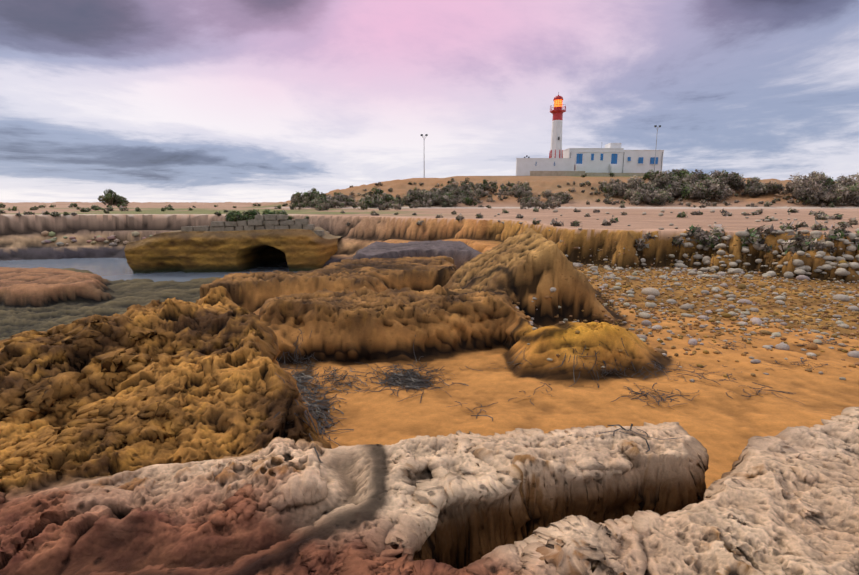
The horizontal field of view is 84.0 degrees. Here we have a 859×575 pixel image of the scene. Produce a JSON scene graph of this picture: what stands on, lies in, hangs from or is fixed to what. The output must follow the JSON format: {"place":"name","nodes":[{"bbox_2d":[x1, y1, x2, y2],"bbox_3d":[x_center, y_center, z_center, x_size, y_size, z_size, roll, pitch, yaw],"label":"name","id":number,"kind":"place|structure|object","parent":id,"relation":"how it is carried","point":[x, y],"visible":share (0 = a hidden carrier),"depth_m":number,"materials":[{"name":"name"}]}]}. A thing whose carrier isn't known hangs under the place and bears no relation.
{"place":"outdoors","nodes":[
{"label":"outdoors","id":0,"kind":"place"},
{"bbox_2d":[0,258,297,281],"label":"pool water","id":1,"kind":"structure","parent":0,"point":[113,269],"depth_m":23.65,"materials":[{"name":"grey liquid"}]},
{"bbox_2d":[0,176,858,574],"bbox_3d":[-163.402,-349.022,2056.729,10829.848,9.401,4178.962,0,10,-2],"label":"rocky ground","id":2,"kind":"structure","parent":0,"point":[144,430],"depth_m":2.49,"materials":[{"name":"stone"}]},
{"bbox_2d":[41,231,329,245],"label":"bank stones","id":3,"kind":"object","parent":2,"relation":"on","point":[99,238],"visible":0.4,"depth_m":29.67,"materials":[{"name":"stone"}]},
{"bbox_2d":[124,227,341,272],"bbox_3d":[-9.514,-1.552,24.863,9.600,3.243,6.560,0,10,-2],"label":"arch rock","id":4,"kind":"object","parent":2,"relation":"on","point":[237,251],"visible":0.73,"depth_m":21.97,"materials":[{"name":"brown stone"}]},
{"bbox_2d":[181,214,324,235],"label":"ancient wall blocks","id":5,"kind":"structure","parent":4,"relation":"on","point":[273,221],"depth_m":22.22,"materials":[{"name":"stone"}]},
{"bbox_2d":[0,168,858,253],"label":"shrubs","id":6,"kind":"object","parent":2,"relation":"on","point":[660,188],"visible":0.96,"depth_m":60.47,"materials":[{"name":"green plant"}]},
{"bbox_2d":[516,158,574,175],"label":"white yard wall","id":7,"kind":"structure","parent":2,"relation":"on","point":[525,166],"depth_m":95.25,"materials":[{"name":"paint"}]},
{"bbox_2d":[549,92,565,157],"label":"lighthouse","id":8,"kind":"object","parent":2,"relation":"on","point":[557,112],"visible":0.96,"depth_m":96.05,"materials":[{"name":"white paint"}]},
{"bbox_2d":[273,329,857,462],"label":"seaweed debris","id":9,"kind":"object","parent":2,"relation":"on","point":[416,380],"visible":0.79,"depth_m":4.13,"materials":[{"name":"black plant"}]},
{"bbox_2d":[530,171,644,175],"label":"perimeter wall","id":10,"kind":"structure","parent":2,"relation":"on","point":[555,173],"depth_m":93.26,"materials":[{"name":"beige stone"}]},
{"bbox_2d":[563,143,663,172],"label":"keeper house","id":11,"kind":"structure","parent":2,"relation":"on","point":[613,158],"depth_m":98.66,"materials":[{"name":"white paint"}]},
{"bbox_2d":[450,240,858,384],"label":"pebbles","id":12,"kind":"object","parent":2,"relation":"on","point":[638,310],"visible":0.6,"depth_m":6.84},
{"bbox_2d":[654,125,660,171],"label":"floodlight pole","id":13,"kind":"object","parent":2,"relation":"on","point":[656,145],"visible":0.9,"depth_m":96.33,"materials":[{"name":"grey metal"}]},
{"bbox_2d":[494,209,858,278],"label":"bank stones","id":14,"kind":"object","parent":2,"relation":"on","point":[800,269],"visible":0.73,"depth_m":9.30,"materials":[{"name":"grey stone"}]},
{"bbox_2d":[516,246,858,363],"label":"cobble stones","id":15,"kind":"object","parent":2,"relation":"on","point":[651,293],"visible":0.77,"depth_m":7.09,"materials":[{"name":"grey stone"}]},
{"bbox_2d":[0,0,858,202],"label":"sky","id":16,"kind":"structure","parent":0,"point":[211,101],"materials":[{"name":"grey"}]}
]}

